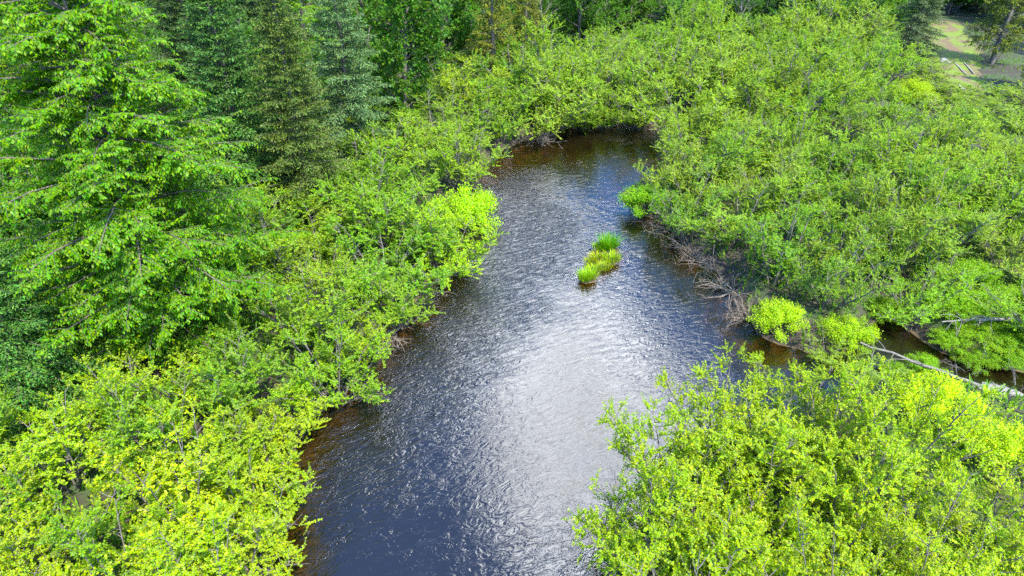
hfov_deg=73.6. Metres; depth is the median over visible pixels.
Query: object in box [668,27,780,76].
alder shrub
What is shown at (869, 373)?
alder shrub
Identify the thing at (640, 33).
alder shrub
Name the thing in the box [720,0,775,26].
alder shrub
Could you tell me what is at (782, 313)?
spirea bush
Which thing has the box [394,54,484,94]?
alder shrub
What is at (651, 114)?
alder shrub
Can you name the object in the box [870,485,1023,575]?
alder shrub
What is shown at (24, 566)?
alder shrub
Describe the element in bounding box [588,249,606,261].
grass tuft
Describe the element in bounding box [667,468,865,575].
alder shrub
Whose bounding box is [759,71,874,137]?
alder shrub
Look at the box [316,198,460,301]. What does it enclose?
alder shrub
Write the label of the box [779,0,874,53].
alder shrub
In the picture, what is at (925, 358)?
marsh plant
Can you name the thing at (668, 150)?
alder shrub
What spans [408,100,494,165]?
alder shrub
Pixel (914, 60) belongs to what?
alder shrub
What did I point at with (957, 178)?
alder shrub
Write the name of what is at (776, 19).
alder shrub
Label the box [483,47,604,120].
alder shrub
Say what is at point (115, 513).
fern
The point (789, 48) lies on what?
alder shrub
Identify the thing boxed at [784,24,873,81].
alder shrub
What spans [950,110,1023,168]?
alder shrub
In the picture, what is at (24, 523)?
alder shrub
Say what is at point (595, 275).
grass tuft
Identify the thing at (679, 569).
alder shrub
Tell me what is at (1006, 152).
alder shrub
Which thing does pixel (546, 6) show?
alder shrub
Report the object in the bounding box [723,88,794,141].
alder shrub
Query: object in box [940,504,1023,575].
alder shrub
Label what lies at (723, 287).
dead shrub
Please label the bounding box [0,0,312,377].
beech tree
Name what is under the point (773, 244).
alder shrub
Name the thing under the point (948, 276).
shrub
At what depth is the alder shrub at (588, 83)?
39.59 m
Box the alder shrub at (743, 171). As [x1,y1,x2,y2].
[719,143,808,213]
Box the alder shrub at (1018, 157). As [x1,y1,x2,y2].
[1005,141,1023,173]
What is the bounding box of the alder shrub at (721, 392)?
[654,341,803,465]
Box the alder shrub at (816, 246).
[797,194,917,277]
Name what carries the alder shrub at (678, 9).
on the ground at (1012, 74)
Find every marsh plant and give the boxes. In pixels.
[864,294,910,323]
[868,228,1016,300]
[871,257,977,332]
[878,360,913,381]
[902,351,941,375]
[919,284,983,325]
[926,324,972,356]
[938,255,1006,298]
[949,344,999,375]
[954,288,1023,329]
[954,317,1021,356]
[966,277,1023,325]
[969,313,1023,355]
[977,343,1023,371]
[980,284,1023,307]
[988,273,1023,331]
[1006,271,1023,295]
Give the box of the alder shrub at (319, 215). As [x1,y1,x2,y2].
[256,183,379,266]
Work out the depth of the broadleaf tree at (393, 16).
36.31 m
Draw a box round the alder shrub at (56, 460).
[0,371,125,508]
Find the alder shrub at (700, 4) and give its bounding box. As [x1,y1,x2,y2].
[665,0,752,51]
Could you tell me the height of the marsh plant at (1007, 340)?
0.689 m
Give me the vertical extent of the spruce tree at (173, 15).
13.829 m
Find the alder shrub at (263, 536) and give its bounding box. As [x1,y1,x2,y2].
[127,471,322,575]
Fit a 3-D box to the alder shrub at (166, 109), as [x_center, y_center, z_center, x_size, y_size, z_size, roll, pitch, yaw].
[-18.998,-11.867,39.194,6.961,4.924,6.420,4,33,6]
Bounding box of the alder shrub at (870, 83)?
[790,49,895,114]
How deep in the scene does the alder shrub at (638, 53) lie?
41.16 m
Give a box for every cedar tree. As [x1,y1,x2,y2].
[465,0,522,71]
[504,0,549,59]
[963,0,1023,63]
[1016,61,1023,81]
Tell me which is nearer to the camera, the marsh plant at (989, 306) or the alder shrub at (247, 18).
the marsh plant at (989, 306)
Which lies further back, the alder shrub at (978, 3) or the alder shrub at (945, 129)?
the alder shrub at (978, 3)
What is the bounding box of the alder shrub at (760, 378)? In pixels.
[727,351,863,455]
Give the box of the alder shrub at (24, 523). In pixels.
[0,455,139,575]
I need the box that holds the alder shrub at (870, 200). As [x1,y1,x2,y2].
[834,165,946,252]
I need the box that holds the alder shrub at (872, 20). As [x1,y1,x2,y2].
[818,0,904,53]
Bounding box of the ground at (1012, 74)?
[0,2,1023,575]
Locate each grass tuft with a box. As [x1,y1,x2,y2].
[574,267,596,281]
[581,267,599,279]
[582,255,597,264]
[585,262,602,272]
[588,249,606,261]
[590,241,608,251]
[593,231,626,251]
[596,258,614,271]
[600,249,621,263]
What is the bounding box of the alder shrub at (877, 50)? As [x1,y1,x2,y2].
[829,22,905,80]
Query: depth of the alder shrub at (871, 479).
14.79 m
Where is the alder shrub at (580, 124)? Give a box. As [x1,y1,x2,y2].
[559,92,623,134]
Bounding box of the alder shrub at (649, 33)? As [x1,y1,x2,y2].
[629,21,693,72]
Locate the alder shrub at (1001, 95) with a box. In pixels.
[958,80,1023,101]
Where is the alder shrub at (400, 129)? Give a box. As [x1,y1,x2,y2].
[344,111,427,144]
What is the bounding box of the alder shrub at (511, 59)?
[488,46,562,73]
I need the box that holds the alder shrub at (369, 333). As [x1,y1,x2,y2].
[312,312,394,376]
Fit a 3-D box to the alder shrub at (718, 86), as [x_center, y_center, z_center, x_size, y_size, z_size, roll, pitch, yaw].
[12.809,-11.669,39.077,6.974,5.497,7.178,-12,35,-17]
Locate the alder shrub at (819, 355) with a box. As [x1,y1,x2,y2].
[798,319,873,380]
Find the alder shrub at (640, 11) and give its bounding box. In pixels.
[611,1,663,19]
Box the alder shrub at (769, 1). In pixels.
[747,0,830,20]
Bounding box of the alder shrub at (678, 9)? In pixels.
[652,0,724,36]
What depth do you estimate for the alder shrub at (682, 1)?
60.54 m
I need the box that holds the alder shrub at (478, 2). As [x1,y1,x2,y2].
[443,0,504,38]
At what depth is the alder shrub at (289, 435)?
17.27 m
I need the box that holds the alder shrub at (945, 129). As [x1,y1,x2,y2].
[879,105,993,178]
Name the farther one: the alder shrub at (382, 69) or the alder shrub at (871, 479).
the alder shrub at (382, 69)
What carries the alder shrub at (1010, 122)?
on the ground at (1012, 74)
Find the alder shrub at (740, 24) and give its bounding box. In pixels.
[697,6,770,56]
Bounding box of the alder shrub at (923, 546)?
[831,442,1023,575]
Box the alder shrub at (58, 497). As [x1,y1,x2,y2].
[0,444,69,569]
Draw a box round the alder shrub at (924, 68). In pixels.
[897,55,968,81]
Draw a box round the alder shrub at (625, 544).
[561,454,695,575]
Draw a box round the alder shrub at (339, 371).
[255,305,393,413]
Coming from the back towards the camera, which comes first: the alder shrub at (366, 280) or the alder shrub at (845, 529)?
the alder shrub at (366, 280)
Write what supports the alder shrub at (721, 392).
on the ground at (1012, 74)
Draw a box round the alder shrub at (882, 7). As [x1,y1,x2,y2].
[840,0,904,22]
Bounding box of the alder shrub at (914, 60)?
[824,36,927,106]
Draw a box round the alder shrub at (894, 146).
[857,116,962,196]
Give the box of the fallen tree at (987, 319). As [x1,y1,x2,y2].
[928,308,1022,336]
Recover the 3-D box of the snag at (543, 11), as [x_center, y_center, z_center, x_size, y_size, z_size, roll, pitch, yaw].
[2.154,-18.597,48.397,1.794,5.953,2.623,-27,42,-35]
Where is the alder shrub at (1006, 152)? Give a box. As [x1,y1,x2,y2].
[962,140,1023,209]
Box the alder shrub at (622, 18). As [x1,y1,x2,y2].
[551,0,631,45]
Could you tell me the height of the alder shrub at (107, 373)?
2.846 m
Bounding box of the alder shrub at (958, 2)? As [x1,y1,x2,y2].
[939,0,976,12]
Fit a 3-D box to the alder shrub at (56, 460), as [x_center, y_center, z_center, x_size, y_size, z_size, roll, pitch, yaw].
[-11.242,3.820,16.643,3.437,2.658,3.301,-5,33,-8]
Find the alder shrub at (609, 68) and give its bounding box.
[558,22,636,97]
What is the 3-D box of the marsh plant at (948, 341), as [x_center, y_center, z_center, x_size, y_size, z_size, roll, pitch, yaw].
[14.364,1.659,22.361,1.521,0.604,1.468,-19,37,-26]
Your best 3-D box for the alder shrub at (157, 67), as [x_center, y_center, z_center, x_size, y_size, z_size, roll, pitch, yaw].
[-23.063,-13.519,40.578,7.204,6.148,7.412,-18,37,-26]
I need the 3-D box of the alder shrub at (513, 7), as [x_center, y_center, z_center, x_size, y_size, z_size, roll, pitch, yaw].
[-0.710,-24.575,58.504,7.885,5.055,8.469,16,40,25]
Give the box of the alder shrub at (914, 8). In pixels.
[886,0,940,16]
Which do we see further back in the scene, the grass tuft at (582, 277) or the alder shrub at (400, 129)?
the alder shrub at (400, 129)
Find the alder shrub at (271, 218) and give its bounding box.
[204,176,337,290]
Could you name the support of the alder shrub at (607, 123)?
on the ground at (1012, 74)
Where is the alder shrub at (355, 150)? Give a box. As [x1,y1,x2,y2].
[296,126,395,182]
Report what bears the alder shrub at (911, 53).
on the ground at (1012, 74)
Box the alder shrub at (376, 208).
[334,166,441,252]
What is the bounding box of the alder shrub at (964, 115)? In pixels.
[904,96,991,151]
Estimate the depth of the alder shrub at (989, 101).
41.33 m
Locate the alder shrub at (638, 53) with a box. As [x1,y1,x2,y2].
[631,31,736,105]
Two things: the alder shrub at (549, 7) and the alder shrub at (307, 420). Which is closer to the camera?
the alder shrub at (307, 420)
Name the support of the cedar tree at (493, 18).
on the ground at (1012, 74)
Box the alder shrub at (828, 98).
[781,69,866,122]
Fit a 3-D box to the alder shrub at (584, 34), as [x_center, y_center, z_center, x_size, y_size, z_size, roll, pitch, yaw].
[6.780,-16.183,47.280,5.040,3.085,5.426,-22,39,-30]
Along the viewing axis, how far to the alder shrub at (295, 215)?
26.44 m
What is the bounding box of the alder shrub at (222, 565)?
[104,493,254,575]
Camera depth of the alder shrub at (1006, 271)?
24.95 m
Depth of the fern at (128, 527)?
16.12 m
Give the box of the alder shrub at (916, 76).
[905,72,967,93]
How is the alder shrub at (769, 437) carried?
on the ground at (1012, 74)
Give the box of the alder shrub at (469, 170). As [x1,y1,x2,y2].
[404,108,512,190]
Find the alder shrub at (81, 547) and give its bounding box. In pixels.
[30,472,210,575]
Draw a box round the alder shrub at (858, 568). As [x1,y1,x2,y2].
[737,495,902,575]
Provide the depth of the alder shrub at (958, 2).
64.67 m
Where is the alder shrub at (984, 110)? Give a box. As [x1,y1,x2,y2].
[946,99,1023,128]
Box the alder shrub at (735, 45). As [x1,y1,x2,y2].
[699,29,769,100]
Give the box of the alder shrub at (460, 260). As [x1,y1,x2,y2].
[395,194,509,290]
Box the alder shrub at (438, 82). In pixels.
[394,62,463,103]
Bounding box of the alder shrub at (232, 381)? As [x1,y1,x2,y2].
[128,311,291,419]
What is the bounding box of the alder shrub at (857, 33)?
[808,18,886,67]
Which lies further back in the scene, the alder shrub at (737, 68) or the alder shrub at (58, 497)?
the alder shrub at (737, 68)
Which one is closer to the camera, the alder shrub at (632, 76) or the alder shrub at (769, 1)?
the alder shrub at (632, 76)
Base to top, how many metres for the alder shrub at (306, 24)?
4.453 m
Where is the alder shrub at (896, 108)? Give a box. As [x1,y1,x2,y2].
[833,77,921,136]
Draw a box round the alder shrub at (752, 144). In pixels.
[696,103,787,169]
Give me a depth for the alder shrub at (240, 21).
44.40 m
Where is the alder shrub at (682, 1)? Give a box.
[651,0,689,21]
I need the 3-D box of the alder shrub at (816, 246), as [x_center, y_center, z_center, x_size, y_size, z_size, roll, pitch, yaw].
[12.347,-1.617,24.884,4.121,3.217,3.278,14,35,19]
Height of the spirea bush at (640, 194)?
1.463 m
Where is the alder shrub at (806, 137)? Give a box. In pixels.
[752,100,852,175]
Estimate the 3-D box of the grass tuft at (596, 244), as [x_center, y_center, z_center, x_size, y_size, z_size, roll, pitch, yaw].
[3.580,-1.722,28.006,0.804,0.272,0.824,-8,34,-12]
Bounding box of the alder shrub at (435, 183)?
[326,121,452,199]
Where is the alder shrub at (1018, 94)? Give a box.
[1001,80,1023,105]
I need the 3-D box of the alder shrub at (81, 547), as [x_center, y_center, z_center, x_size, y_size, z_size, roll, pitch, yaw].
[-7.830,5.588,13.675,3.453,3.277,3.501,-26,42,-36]
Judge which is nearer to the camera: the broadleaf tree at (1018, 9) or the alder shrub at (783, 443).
the alder shrub at (783, 443)
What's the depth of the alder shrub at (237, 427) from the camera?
16.82 m
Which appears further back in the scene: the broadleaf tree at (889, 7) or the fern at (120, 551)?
the broadleaf tree at (889, 7)
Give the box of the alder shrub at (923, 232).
[844,193,965,280]
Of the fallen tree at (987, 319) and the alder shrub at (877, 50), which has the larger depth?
the alder shrub at (877, 50)
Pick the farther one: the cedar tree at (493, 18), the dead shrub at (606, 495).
the cedar tree at (493, 18)
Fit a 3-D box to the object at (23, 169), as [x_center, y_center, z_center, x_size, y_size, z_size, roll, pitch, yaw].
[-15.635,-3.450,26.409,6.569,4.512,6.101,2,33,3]
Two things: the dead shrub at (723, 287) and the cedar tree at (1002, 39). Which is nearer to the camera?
the dead shrub at (723, 287)
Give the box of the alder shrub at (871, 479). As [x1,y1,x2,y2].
[766,423,934,549]
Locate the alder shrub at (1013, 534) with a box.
[941,456,1023,557]
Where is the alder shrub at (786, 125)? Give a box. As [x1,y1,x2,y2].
[756,85,835,155]
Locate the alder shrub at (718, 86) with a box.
[669,24,807,119]
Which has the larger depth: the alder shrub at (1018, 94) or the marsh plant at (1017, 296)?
the alder shrub at (1018, 94)
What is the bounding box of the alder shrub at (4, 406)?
[0,370,24,471]
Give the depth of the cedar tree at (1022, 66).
44.42 m
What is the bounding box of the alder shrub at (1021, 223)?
[1014,206,1023,236]
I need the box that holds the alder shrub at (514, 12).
[471,0,548,38]
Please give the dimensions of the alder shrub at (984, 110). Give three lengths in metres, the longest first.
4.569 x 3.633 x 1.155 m
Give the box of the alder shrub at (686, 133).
[650,104,749,171]
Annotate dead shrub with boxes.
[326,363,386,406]
[354,302,411,355]
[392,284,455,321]
[510,466,654,575]
[515,122,567,147]
[562,466,667,545]
[633,209,703,248]
[639,105,683,135]
[659,224,719,261]
[665,241,769,276]
[686,251,772,316]
[723,292,768,339]
[938,343,1007,389]
[1002,345,1023,390]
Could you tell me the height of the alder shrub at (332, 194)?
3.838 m
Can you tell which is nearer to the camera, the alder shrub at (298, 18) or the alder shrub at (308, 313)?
the alder shrub at (308, 313)
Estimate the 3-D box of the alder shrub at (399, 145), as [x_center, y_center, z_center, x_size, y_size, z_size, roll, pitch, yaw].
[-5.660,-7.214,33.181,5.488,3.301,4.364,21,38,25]
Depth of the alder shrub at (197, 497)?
15.22 m
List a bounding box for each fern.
[89,468,116,490]
[97,499,131,524]
[110,541,140,570]
[121,516,147,537]
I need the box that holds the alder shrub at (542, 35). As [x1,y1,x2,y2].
[517,11,607,104]
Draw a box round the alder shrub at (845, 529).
[768,492,935,575]
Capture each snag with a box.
[528,0,559,28]
[734,0,758,31]
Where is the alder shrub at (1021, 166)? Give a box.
[1011,155,1023,205]
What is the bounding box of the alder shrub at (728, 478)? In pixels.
[666,403,767,494]
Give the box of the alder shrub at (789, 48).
[732,38,824,90]
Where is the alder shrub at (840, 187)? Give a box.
[796,160,895,224]
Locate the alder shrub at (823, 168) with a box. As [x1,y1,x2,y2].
[789,136,901,200]
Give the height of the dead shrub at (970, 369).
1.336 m
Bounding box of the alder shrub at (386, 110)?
[298,87,400,136]
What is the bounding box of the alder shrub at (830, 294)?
[781,205,906,313]
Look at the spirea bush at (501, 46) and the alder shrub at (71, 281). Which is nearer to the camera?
the alder shrub at (71, 281)
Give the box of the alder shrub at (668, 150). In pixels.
[633,126,708,190]
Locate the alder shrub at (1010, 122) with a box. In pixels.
[994,102,1023,133]
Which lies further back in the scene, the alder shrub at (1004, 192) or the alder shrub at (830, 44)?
the alder shrub at (830, 44)
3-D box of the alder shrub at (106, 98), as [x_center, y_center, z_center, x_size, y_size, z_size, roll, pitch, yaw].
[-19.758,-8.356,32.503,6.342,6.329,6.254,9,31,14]
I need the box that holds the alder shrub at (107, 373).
[73,333,201,445]
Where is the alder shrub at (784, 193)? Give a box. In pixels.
[750,166,847,236]
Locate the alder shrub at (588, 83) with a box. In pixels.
[533,48,611,112]
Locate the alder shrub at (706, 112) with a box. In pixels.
[687,98,759,149]
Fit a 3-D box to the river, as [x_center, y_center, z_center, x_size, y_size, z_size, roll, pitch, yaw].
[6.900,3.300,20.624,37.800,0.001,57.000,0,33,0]
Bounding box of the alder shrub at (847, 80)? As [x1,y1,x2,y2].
[741,31,862,119]
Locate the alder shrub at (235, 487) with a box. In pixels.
[195,430,320,559]
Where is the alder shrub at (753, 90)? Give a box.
[730,68,819,133]
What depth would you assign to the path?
52.32 m
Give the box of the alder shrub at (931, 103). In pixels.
[912,91,976,113]
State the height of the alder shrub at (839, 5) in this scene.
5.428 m
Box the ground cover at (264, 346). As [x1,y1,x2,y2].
[0,20,1023,575]
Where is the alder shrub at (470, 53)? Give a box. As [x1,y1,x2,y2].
[440,40,521,69]
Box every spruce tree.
[0,229,128,451]
[141,0,265,135]
[174,0,316,231]
[226,0,286,65]
[245,0,353,233]
[246,0,356,97]
[304,0,402,168]
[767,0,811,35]
[883,0,949,59]
[959,0,991,13]
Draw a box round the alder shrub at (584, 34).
[571,28,655,68]
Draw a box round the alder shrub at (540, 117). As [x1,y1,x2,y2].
[496,44,604,140]
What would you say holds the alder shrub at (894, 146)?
on the ground at (1012, 74)
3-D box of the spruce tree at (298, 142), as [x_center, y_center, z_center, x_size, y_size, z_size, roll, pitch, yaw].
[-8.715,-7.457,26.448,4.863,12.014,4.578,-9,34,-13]
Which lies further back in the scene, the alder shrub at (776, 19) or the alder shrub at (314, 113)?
the alder shrub at (776, 19)
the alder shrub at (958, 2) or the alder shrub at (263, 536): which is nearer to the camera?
the alder shrub at (263, 536)
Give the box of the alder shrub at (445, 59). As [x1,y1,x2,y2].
[417,45,502,70]
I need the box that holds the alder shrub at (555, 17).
[533,0,585,28]
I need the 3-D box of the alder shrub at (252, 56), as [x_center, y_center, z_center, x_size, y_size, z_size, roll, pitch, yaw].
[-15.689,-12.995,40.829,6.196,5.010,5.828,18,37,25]
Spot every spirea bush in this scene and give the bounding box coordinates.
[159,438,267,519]
[423,181,503,236]
[489,35,528,55]
[617,181,678,218]
[746,294,809,343]
[816,311,882,355]
[884,76,939,102]
[892,368,1001,444]
[956,415,1023,494]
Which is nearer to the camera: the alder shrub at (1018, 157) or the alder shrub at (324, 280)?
the alder shrub at (324, 280)
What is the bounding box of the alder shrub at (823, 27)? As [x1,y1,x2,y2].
[765,11,847,53]
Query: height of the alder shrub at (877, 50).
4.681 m
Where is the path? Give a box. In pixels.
[924,21,987,101]
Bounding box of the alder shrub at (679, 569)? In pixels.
[611,487,816,575]
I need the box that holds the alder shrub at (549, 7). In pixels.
[506,0,564,18]
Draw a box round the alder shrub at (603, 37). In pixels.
[582,23,656,89]
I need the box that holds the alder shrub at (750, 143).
[683,119,773,185]
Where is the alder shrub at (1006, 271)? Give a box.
[970,191,1023,278]
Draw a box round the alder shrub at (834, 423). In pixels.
[771,353,909,485]
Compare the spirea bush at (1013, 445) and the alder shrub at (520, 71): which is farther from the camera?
the alder shrub at (520, 71)
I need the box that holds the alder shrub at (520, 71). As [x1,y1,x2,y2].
[467,32,563,103]
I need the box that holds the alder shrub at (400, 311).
[350,256,445,329]
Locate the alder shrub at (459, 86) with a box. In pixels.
[423,48,512,115]
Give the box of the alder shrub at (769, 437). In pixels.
[716,379,867,487]
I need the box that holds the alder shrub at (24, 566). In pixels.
[0,529,55,575]
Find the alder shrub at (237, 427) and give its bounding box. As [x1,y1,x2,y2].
[143,394,278,478]
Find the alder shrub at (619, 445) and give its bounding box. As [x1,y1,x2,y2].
[596,389,746,514]
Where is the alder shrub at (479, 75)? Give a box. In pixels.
[437,61,512,89]
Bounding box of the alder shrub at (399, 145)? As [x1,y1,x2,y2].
[342,106,459,170]
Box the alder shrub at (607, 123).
[571,83,640,128]
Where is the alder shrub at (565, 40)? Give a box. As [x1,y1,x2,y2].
[516,32,603,75]
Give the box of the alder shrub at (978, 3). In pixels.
[969,0,1016,17]
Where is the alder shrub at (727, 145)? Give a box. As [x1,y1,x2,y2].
[666,114,769,195]
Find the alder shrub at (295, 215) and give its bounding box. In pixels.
[193,176,319,256]
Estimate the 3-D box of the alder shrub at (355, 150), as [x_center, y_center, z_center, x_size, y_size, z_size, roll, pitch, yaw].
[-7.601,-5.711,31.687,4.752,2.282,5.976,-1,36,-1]
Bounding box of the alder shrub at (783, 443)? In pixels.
[678,419,853,564]
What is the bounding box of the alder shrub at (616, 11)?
[592,0,656,31]
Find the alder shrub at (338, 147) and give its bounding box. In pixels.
[252,138,345,176]
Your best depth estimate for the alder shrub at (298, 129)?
35.76 m
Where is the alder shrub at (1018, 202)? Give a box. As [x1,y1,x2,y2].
[913,160,1023,258]
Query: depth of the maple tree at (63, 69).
36.74 m
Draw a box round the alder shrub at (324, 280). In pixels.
[247,238,368,309]
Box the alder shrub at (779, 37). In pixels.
[728,24,794,66]
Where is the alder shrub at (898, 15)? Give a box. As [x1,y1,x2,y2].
[848,0,926,35]
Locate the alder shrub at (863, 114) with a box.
[787,102,893,170]
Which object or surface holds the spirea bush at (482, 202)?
on the ground at (1012, 74)
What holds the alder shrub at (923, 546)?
on the ground at (1012, 74)
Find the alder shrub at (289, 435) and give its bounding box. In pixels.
[199,396,303,501]
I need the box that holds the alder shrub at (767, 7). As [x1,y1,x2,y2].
[716,0,801,34]
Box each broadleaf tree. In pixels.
[119,0,165,30]
[326,0,404,50]
[342,0,454,122]
[401,0,481,64]
[545,0,614,49]
[610,0,656,35]
[865,0,900,24]
[945,0,982,13]
[1009,0,1022,19]
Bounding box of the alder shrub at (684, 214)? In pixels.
[643,157,735,236]
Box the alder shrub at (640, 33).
[595,18,676,60]
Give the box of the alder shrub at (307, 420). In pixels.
[244,376,333,453]
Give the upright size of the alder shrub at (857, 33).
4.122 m
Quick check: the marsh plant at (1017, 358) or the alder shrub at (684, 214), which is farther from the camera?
the alder shrub at (684, 214)
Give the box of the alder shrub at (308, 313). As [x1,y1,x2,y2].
[238,262,395,355]
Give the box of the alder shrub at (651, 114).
[617,72,743,144]
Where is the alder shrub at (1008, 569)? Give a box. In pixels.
[919,554,1023,575]
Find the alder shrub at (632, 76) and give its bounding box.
[609,47,682,104]
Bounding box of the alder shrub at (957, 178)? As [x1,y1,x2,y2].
[855,149,984,231]
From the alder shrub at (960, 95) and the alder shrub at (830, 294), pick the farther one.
the alder shrub at (960, 95)
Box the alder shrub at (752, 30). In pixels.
[731,9,814,54]
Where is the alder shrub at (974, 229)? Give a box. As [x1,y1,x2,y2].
[860,156,1011,267]
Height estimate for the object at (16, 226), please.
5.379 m
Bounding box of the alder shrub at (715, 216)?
[679,175,797,246]
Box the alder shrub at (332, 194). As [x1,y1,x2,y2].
[287,135,420,225]
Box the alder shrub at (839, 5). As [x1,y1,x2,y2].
[805,0,878,22]
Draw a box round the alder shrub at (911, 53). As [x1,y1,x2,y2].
[840,23,936,77]
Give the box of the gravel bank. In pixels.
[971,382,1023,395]
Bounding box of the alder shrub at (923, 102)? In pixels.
[850,85,935,162]
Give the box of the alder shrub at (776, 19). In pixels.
[754,8,822,68]
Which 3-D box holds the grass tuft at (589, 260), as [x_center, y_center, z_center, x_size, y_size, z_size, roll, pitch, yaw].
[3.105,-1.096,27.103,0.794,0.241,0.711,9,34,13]
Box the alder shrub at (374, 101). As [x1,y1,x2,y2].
[327,84,398,124]
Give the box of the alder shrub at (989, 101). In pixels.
[965,92,1013,114]
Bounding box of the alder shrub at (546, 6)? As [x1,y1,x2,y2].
[512,0,568,32]
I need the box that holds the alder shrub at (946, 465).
[832,352,1022,514]
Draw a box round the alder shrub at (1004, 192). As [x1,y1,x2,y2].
[939,145,1023,217]
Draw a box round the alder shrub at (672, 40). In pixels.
[616,18,712,77]
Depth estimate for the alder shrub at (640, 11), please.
61.17 m
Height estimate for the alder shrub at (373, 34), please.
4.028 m
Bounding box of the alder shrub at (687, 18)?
[638,0,723,62]
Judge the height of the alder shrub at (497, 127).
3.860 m
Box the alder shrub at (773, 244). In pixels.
[728,190,851,287]
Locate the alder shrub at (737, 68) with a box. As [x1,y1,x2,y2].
[731,41,812,113]
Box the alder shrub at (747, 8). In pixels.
[693,0,761,30]
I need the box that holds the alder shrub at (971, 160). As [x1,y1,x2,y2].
[875,140,1017,209]
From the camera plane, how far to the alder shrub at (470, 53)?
47.91 m
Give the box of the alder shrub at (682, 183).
[646,142,742,212]
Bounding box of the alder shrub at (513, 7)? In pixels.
[475,0,545,20]
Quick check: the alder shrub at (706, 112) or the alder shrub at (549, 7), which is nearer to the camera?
the alder shrub at (706, 112)
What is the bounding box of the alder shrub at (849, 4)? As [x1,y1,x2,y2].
[789,0,887,29]
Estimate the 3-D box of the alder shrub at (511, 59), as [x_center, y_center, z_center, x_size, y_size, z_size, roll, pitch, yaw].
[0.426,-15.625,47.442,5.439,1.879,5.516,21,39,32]
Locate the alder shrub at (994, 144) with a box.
[944,129,1023,177]
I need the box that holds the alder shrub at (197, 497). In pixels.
[71,393,237,575]
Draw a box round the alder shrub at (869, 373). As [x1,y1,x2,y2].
[839,341,910,403]
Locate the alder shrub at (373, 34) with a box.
[338,13,414,59]
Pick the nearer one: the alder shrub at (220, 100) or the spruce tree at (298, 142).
the spruce tree at (298, 142)
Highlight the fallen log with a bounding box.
[860,330,978,386]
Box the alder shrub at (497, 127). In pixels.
[447,73,538,144]
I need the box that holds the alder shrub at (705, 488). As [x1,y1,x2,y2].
[630,409,797,557]
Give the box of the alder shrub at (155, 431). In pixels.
[82,366,238,479]
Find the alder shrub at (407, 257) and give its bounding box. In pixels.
[392,203,460,262]
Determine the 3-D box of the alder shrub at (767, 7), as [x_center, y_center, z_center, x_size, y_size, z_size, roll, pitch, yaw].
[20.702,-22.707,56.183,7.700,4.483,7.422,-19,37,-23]
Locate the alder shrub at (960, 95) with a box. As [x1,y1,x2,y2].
[912,80,1001,105]
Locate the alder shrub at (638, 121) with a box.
[597,83,672,130]
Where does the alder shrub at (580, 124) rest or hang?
on the ground at (1012, 74)
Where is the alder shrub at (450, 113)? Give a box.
[396,80,504,139]
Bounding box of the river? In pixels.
[273,111,1023,575]
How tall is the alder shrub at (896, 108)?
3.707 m
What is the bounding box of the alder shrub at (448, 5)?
[439,0,511,55]
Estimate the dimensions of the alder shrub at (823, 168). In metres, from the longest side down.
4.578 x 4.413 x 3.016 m
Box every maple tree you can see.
[0,0,64,155]
[0,0,146,107]
[0,185,21,275]
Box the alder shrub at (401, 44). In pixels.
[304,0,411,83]

